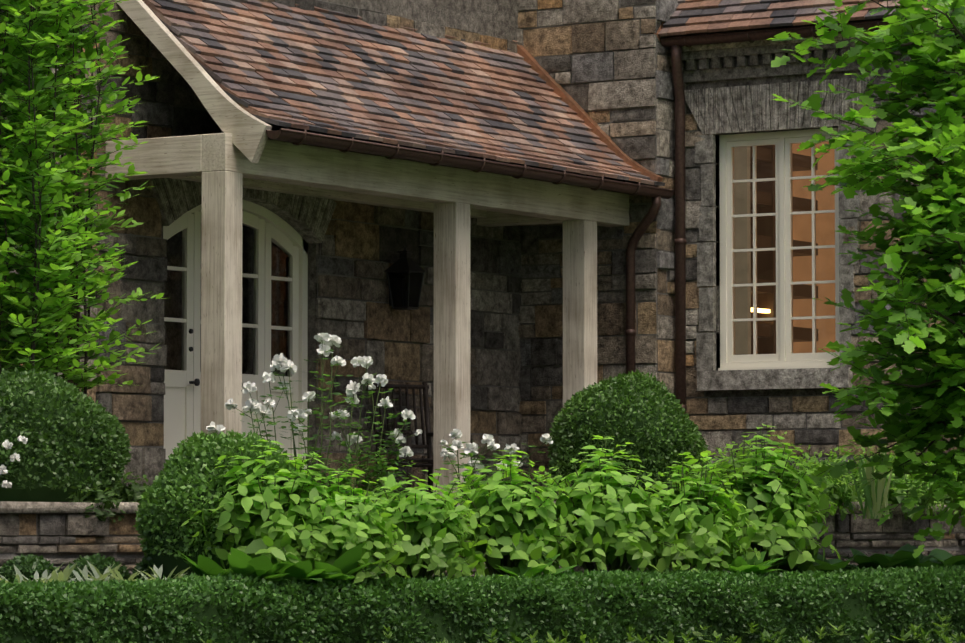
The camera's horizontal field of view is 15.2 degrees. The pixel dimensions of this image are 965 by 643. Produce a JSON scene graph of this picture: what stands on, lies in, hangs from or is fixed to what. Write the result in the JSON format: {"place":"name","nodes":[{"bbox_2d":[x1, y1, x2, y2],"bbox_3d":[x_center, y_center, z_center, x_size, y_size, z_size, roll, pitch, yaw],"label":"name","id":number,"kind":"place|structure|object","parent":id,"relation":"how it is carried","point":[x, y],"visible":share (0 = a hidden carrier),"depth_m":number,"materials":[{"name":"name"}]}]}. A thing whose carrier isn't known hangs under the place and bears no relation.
{"place":"outdoors","nodes":[
{"label":"outdoors","id":0,"kind":"place"},
{"bbox_2d":[0,435,27,487],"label":"flowers","id":1,"kind":"object","parent":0,"point":[6,444],"visible":1,"depth_m":22.00,"materials":[{"name":"white plant"}]},
{"bbox_2d":[180,567,197,575],"bbox_3d":[-1.591,1.482,20.720,0.363,0.345,0.358,-2,-4,32],"label":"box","id":2,"kind":"object","parent":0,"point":[189,572],"visible":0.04,"depth_m":20.62,"materials":[{"name":"green plant"}]},
{"bbox_2d":[23,572,964,594],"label":"soil","id":3,"kind":"structure","parent":0,"point":[528,587],"depth_m":21.97,"materials":[{"name":"brown soil"}]},
{"bbox_2d":[0,565,43,582],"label":"plant","id":4,"kind":"object","parent":3,"relation":"on","point":[19,577],"visible":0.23,"depth_m":19.65,"materials":[{"name":"green plant"}]},
{"bbox_2d":[0,553,59,582],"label":"bush","id":5,"kind":"object","parent":3,"relation":"on","point":[31,562],"depth_m":20.62,"materials":[{"name":"green plant"}]},
{"bbox_2d":[13,563,63,582],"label":"plant","id":6,"kind":"object","parent":3,"relation":"on","point":[44,574],"visible":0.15,"depth_m":20.35,"materials":[{"name":"green plant"}]},
{"bbox_2d":[41,562,77,583],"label":"plant","id":7,"kind":"object","parent":3,"relation":"on","point":[64,575],"visible":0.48,"depth_m":19.77,"materials":[{"name":"green plant"}]},
{"bbox_2d":[0,367,132,501],"bbox_3d":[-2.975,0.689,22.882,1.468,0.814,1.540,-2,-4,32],"label":"boxwood shrub","id":8,"kind":"object","parent":3,"relation":"on","point":[115,440],"visible":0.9,"depth_m":22.44,"materials":[{"name":"green plant"}]},
{"bbox_2d":[0,0,164,393],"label":"tree","id":9,"kind":"object","parent":3,"relation":"on","point":[31,356],"visible":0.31,"depth_m":24.35,"materials":[{"name":"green plant"}]},
{"bbox_2d":[70,561,113,581],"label":"plant","id":10,"kind":"object","parent":3,"relation":"on","point":[84,572],"visible":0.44,"depth_m":20.07,"materials":[{"name":"green plant"}]},
{"bbox_2d":[66,483,126,521],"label":"plant","id":11,"kind":"object","parent":3,"relation":"on","point":[95,495],"visible":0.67,"depth_m":22.23,"materials":[{"name":"green plant"}]},
{"bbox_2d":[67,553,130,581],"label":"bush","id":12,"kind":"object","parent":3,"relation":"on","point":[99,560],"depth_m":20.83,"materials":[{"name":"green plant"}]},
{"bbox_2d":[88,562,120,581],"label":"plant","id":13,"kind":"object","parent":3,"relation":"on","point":[92,578],"visible":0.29,"depth_m":20.50,"materials":[{"name":"green plant"}]},
{"bbox_2d":[104,472,150,501],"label":"plant","id":14,"kind":"object","parent":3,"relation":"on","point":[133,492],"visible":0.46,"depth_m":22.64,"materials":[{"name":"green plant"}]},
{"bbox_2d":[107,566,153,582],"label":"plant","id":15,"kind":"object","parent":3,"relation":"on","point":[130,578],"visible":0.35,"depth_m":20.08,"materials":[{"name":"green plant"}]},
{"bbox_2d":[132,554,161,580],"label":"bush","id":16,"kind":"object","parent":3,"relation":"on","point":[145,561],"depth_m":20.93,"materials":[{"name":"green plant"}]},
{"bbox_2d":[134,565,190,579],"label":"plant","id":17,"kind":"object","parent":3,"relation":"on","point":[156,570],"visible":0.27,"depth_m":20.21,"materials":[{"name":"green plant"}]},
{"bbox_2d":[173,550,233,576],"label":"hosta","id":18,"kind":"object","parent":3,"relation":"on","point":[203,565],"visible":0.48,"depth_m":20.33,"materials":[{"name":"green plant"}]},
{"bbox_2d":[149,448,284,578],"bbox_3d":[-1.487,1.221,20.999,0.910,0.996,0.910,-2,-4,32],"label":"bush","id":19,"kind":"object","parent":3,"relation":"on","point":[168,563],"visible":0.15,"depth_m":20.66,"materials":[{"name":"green plant"}]},
{"bbox_2d":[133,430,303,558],"bbox_3d":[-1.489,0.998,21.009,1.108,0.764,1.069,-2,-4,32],"label":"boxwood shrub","id":20,"kind":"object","parent":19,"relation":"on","point":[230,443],"visible":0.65,"depth_m":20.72,"materials":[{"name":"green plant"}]},
{"bbox_2d":[225,547,290,586],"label":"hosta","id":21,"kind":"object","parent":3,"relation":"on","point":[244,564],"visible":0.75,"depth_m":20.01,"materials":[{"name":"green plant"}]},
{"bbox_2d":[180,440,357,574],"bbox_3d":[-1.178,1.091,20.727,1.006,0.834,1.100,-2,-4,32],"label":"hydrangea","id":22,"kind":"object","parent":3,"relation":"on","point":[262,535],"visible":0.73,"depth_m":20.45,"materials":[{"name":"green plant"}]},
{"bbox_2d":[271,553,327,582],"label":"hosta","id":23,"kind":"object","parent":3,"relation":"on","point":[300,570],"visible":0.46,"depth_m":20.16,"materials":[{"name":"green plant"}]},
{"bbox_2d":[282,450,367,502],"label":"foliage","id":24,"kind":"object","parent":3,"relation":"on","point":[346,482],"visible":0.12,"depth_m":22.65,"materials":[{"name":"green plant"}]},
{"bbox_2d":[308,544,389,585],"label":"hosta","id":25,"kind":"object","parent":3,"relation":"on","point":[343,568],"visible":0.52,"depth_m":20.35,"materials":[{"name":"green plant"}]},
{"bbox_2d":[293,468,410,582],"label":"shrub","id":26,"kind":"object","parent":3,"relation":"on","point":[339,534],"visible":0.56,"depth_m":20.52,"materials":[{"name":"green plant"}]},
{"bbox_2d":[327,433,415,509],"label":"foliage","id":27,"kind":"object","parent":3,"relation":"on","point":[375,469],"visible":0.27,"depth_m":22.84,"materials":[{"name":"green plant"}]},
{"bbox_2d":[206,333,552,557],"bbox_3d":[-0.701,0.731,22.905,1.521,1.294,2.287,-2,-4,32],"label":"flowers","id":28,"kind":"object","parent":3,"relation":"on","point":[256,406],"depth_m":22.86,"materials":[{"name":"white plant"}]},
{"bbox_2d":[365,465,491,578],"bbox_3d":[-0.404,1.208,21.355,0.926,0.713,1.006,-2,-4,32],"label":"shrub","id":29,"kind":"object","parent":3,"relation":"on","point":[432,549],"visible":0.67,"depth_m":21.10,"materials":[{"name":"green plant"}]},
{"bbox_2d":[435,474,485,566],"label":"leaves","id":30,"kind":"object","parent":3,"relation":"on","point":[461,498],"depth_m":23.28,"materials":[{"name":"green plant"}]},
{"bbox_2d":[0,501,964,575],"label":"retaining wall","id":31,"kind":"structure","parent":3,"relation":"on","point":[897,524],"depth_m":22.31,"materials":[{"name":"stone"}]},
{"bbox_2d":[57,613,964,642],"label":"pachysandra","id":32,"kind":"object","parent":3,"relation":"on","point":[868,637],"visible":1,"depth_m":21.63,"materials":[{"name":"green plant"}]},
{"bbox_2d":[191,429,834,577],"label":"leafy shrubs","id":33,"kind":"object","parent":3,"relation":"on","point":[508,562],"visible":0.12,"depth_m":22.21,"materials":[{"name":"green plant"}]},
{"bbox_2d":[442,450,587,575],"bbox_3d":[0.180,1.179,22.011,0.882,0.791,0.978,1,-3,-22],"label":"shrub","id":34,"kind":"object","parent":3,"relation":"on","point":[516,528],"visible":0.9,"depth_m":21.82,"materials":[{"name":"green plant"}]},
{"bbox_2d":[489,553,577,578],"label":"hosta","id":35,"kind":"object","parent":3,"relation":"on","point":[523,569],"visible":0.46,"depth_m":21.71,"materials":[{"name":"green plant"}]},
{"bbox_2d":[533,435,691,572],"bbox_3d":[0.746,1.147,22.390,1.042,0.886,1.143,-2,-4,32],"label":"shrub","id":36,"kind":"object","parent":3,"relation":"on","point":[608,526],"visible":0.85,"depth_m":22.17,"materials":[{"name":"green plant"}]},
{"bbox_2d":[558,384,693,499],"bbox_3d":[1.114,1.141,28.326,1.098,1.315,1.098,-2,-4,32],"label":"round bush","id":37,"kind":"object","parent":3,"relation":"on","point":[635,426],"visible":0.08,"depth_m":27.90,"materials":[{"name":"green plant"}]},
{"bbox_2d":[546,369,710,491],"bbox_3d":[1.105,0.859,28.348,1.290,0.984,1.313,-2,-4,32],"label":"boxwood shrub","id":38,"kind":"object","parent":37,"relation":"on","point":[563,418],"visible":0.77,"depth_m":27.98,"materials":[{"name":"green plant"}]},
{"bbox_2d":[631,452,760,572],"bbox_3d":[1.315,1.214,22.709,0.843,0.789,0.980,-2,-4,32],"label":"shrub","id":39,"kind":"object","parent":3,"relation":"on","point":[702,544],"visible":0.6,"depth_m":22.59,"materials":[{"name":"green plant"}]},
{"bbox_2d":[672,447,752,499],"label":"shrub","id":40,"kind":"object","parent":3,"relation":"on","point":[691,475],"visible":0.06,"depth_m":27.11,"materials":[{"name":"green plant"}]},
{"bbox_2d":[719,551,788,574],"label":"hosta","id":41,"kind":"object","parent":3,"relation":"on","point":[758,567],"visible":0.62,"depth_m":22.58,"materials":[{"name":"green plant"}]},
{"bbox_2d":[692,424,839,571],"bbox_3d":[1.782,1.146,23.342,1.112,0.978,1.150,-2,-4,32],"label":"shrub","id":42,"kind":"object","parent":3,"relation":"on","point":[787,528],"visible":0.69,"depth_m":23.15,"materials":[{"name":"green plant"}]},
{"bbox_2d":[702,432,842,497],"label":"shrub","id":43,"kind":"object","parent":3,"relation":"on","point":[747,453],"visible":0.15,"depth_m":26.67,"materials":[{"name":"green plant"}]},
{"bbox_2d":[760,549,817,573],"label":"hosta","id":44,"kind":"object","parent":3,"relation":"on","point":[804,566],"visible":0.31,"depth_m":23.64,"materials":[{"name":"green plant"}]},
{"bbox_2d":[784,461,864,520],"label":"shrub","id":45,"kind":"object","parent":3,"relation":"on","point":[846,494],"visible":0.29,"depth_m":26.18,"materials":[{"name":"green plant"}]},
{"bbox_2d":[812,552,860,572],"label":"hosta","id":46,"kind":"object","parent":3,"relation":"on","point":[825,565],"visible":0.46,"depth_m":23.89,"materials":[{"name":"green plant"}]},
{"bbox_2d":[793,441,896,499],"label":"shrub","id":47,"kind":"object","parent":3,"relation":"on","point":[846,471],"visible":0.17,"depth_m":27.24,"materials":[{"name":"green plant"}]},
{"bbox_2d":[766,0,964,557],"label":"tree","id":48,"kind":"object","parent":3,"relation":"on","point":[955,30],"visible":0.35,"depth_m":23.84,"materials":[{"name":"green plant"}]},
{"bbox_2d":[851,445,892,518],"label":"iris","id":49,"kind":"object","parent":3,"relation":"on","point":[880,489],"visible":0.75,"depth_m":25.95,"materials":[{"name":"green plant"}]},
{"bbox_2d":[841,548,907,569],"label":"hosta","id":50,"kind":"object","parent":3,"relation":"on","point":[862,560],"visible":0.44,"depth_m":24.15,"materials":[{"name":"green plant"}]},
{"bbox_2d":[841,467,948,519],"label":"plant","id":51,"kind":"object","parent":3,"relation":"on","point":[922,490],"visible":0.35,"depth_m":26.57,"materials":[{"name":"green plant"}]},
{"bbox_2d":[873,544,940,567],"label":"hosta","id":52,"kind":"object","parent":3,"relation":"on","point":[906,551],"visible":0.56,"depth_m":24.46,"materials":[{"name":"green plant"}]},
{"bbox_2d":[850,444,964,503],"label":"shrub","id":53,"kind":"object","parent":3,"relation":"on","point":[927,464],"visible":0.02,"depth_m":27.88,"materials":[{"name":"green plant"}]},
{"bbox_2d":[901,464,964,516],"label":"plant","id":54,"kind":"object","parent":3,"relation":"on","point":[954,481],"visible":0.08,"depth_m":27.29,"materials":[{"name":"green plant"}]},
{"bbox_2d":[923,548,964,566],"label":"hosta","id":55,"kind":"object","parent":3,"relation":"on","point":[944,557],"visible":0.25,"depth_m":24.85,"materials":[{"name":"green plant"}]},
{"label":"porch floor","id":56,"kind":"structure","parent":0,"visible":0},
{"bbox_2d":[201,171,242,435],"bbox_3d":[-1.921,0.155,26.634,0.220,2.510,0.220,-2,-4,32],"label":"post","id":57,"kind":"object","parent":56,"relation":"on","point":[221,287],"visible":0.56,"depth_m":26.57,"materials":[{"name":"brown wood"}]},
{"bbox_2d":[105,135,201,179],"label":"side beam","id":58,"kind":"structure","parent":57,"relation":"on","point":[168,157],"depth_m":26.88,"materials":[{"name":"brown wood"}]},
{"bbox_2d":[372,382,432,497],"bbox_3d":[-0.539,1.037,29.892,0.560,1.104,0.610,2,-4,-33],"label":"chair","id":59,"kind":"object","parent":56,"relation":"on","point":[424,386],"visible":0.56,"depth_m":30.08,"materials":[{"name":"brown wood"}]},
{"bbox_2d":[433,202,469,499],"bbox_3d":[-0.247,0.299,29.287,0.220,2.510,0.220,-2,-4,32],"label":"post","id":60,"kind":"object","parent":56,"relation":"on","point":[451,316],"visible":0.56,"depth_m":29.21,"materials":[{"name":"brown wood"}]},
{"bbox_2d":[202,133,628,226],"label":"beam","id":61,"kind":"structure","parent":60,"relation":"on","point":[311,166],"depth_m":28.69,"materials":[{"name":"brown wood"}]},
{"bbox_2d":[563,220,596,413],"bbox_3d":[0.836,0.392,31.002,0.220,2.510,0.220,-2,-4,32],"label":"post","id":62,"kind":"object","parent":56,"relation":"on","point":[580,305],"visible":0.56,"depth_m":30.94,"materials":[{"name":"beige wood"}]},
{"label":"ground","id":63,"kind":"structure","parent":0,"visible":0},
{"bbox_2d":[0,564,964,642],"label":"hedge","id":64,"kind":"object","parent":63,"relation":"on","point":[194,583],"depth_m":21.02,"materials":[{"name":"green plant"}]},
{"bbox_2d":[1,0,964,500],"bbox_3d":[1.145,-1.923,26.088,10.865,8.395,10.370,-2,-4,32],"label":"stone walls","id":65,"kind":"structure","parent":63,"relation":"on","point":[355,238],"depth_m":31.27,"materials":[{"name":"grey stone"}]},
{"bbox_2d":[163,200,307,472],"bbox_3d":[-2.023,0.270,28.663,0.120,2.500,2.048,-2,-4,32],"label":"door","id":66,"kind":"structure","parent":65,"relation":"in","point":[182,408],"depth_m":29.01,"materials":[{"name":"white wood"}]},
{"bbox_2d":[189,329,242,385],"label":"door knobs","id":67,"kind":"object","parent":66,"relation":"attached to","point":[195,382],"depth_m":28.18,"materials":[{"name":"black metal"}]},
{"bbox_2d":[169,175,486,217],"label":"beam","id":68,"kind":"structure","parent":65,"relation":"attached to","point":[248,183],"depth_m":29.54,"materials":[{"name":"brown wood"}]},
{"bbox_2d":[384,247,426,309],"bbox_3d":[-0.650,-0.364,30.288,0.270,0.527,0.260,-2,-4,32],"label":"lantern","id":69,"kind":"object","parent":65,"relation":"attached to","point":[398,281],"depth_m":30.22,"materials":[{"name":"black metal"}]},
{"bbox_2d":[168,28,656,186],"bbox_3d":[-0.875,-2.154,29.601,2.074,1.872,5.756,-2,-4,32],"label":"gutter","id":70,"kind":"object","parent":65,"relation":"attached to","point":[275,127],"depth_m":28.63,"materials":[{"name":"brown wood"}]},
{"bbox_2d":[142,0,664,185],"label":"porch tiles","id":71,"kind":"object","parent":70,"relation":"on","point":[318,70],"visible":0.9,"depth_m":29.12,"materials":[{"name":"brown tile"}]},
{"bbox_2d":[116,0,271,162],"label":"bargeboard","id":72,"kind":"object","parent":71,"relation":"attached to","point":[242,126],"visible":0.98,"depth_m":26.79,"materials":[{"name":"brown wood"}]},
{"bbox_2d":[152,77,871,390],"bbox_3d":[0.015,-0.804,29.901,6.940,2.640,1.726,2,-4,-28],"label":"tooled stone","id":73,"kind":"object","parent":65,"relation":"attached to","point":[736,109],"visible":0.48,"depth_m":31.11,"materials":[{"name":"grey stone"}]},
{"bbox_2d":[513,40,662,181],"bbox_3d":[0.672,-2.091,31.971,2.068,1.879,0.095,-2,-4,32],"label":"flashing","id":74,"kind":"object","parent":65,"relation":"attached to","point":[568,99],"visible":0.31,"depth_m":31.79,"materials":[{"name":"orange metal"}]},
{"bbox_2d":[655,22,664,41],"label":"wing verge","id":75,"kind":"structure","parent":65,"relation":"on","point":[659,29],"depth_m":31.57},
{"bbox_2d":[718,128,840,370],"bbox_3d":[2.604,-0.613,31.293,1.220,2.071,0.135,-2,-4,32],"label":"window","id":76,"kind":"structure","parent":65,"relation":"in","point":[784,357],"depth_m":31.31,"materials":[{"name":"white wood"}]},
{"bbox_2d":[734,141,835,354],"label":"window panes","id":77,"kind":"object","parent":65,"relation":"attached to","point":[745,328],"depth_m":34.71,"materials":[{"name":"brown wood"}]},
{"bbox_2d":[751,307,769,312],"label":"room lamps","id":78,"kind":"object","parent":77,"relation":"attached to","point":[760,310],"depth_m":34.44,"materials":[{"name":"white"}]},
{"bbox_2d":[658,0,948,36],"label":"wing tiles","id":79,"kind":"object","parent":65,"relation":"on","point":[692,16],"visible":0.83,"depth_m":31.19,"materials":[{"name":"brown tile"}]},
{"bbox_2d":[661,12,947,39],"bbox_3d":[5.533,-3.739,30.483,8.020,2.450,2.285,-2,-4,32],"label":"gutter","id":80,"kind":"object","parent":65,"relation":"on","point":[702,33],"depth_m":31.11,"materials":[{"name":"brown metal"}]},
{"bbox_2d":[669,26,959,82],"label":"cornice","id":81,"kind":"structure","parent":65,"relation":"attached to","point":[725,61],"depth_m":31.32,"materials":[{"name":"stone"}]},
{"bbox_3d":[-0.750,-1.191,29.489,0.758,0.068,5.726,-2,-4,32],"label":"ceiling","id":82,"kind":"object","parent":65,"relation":"attached to","visible":0},
{"bbox_2d":[476,211,562,226],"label":"side beam","id":83,"kind":"structure","parent":82,"relation":"attached to","point":[493,219],"depth_m":31.34,"materials":[{"name":"brown wood"}]},
{"bbox_2d":[10,0,964,495],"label":"stones","id":84,"kind":"object","parent":63,"relation":"on","point":[506,276],"visible":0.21,"depth_m":31.40,"materials":[{"name":"grey stone"}]},
{"bbox_2d":[66,2,936,413],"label":"gutter pipes","id":85,"kind":"object","parent":63,"relation":"on","point":[442,158],"visible":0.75,"depth_m":31.24,"materials":[{"name":"orange metal"}]}
]}

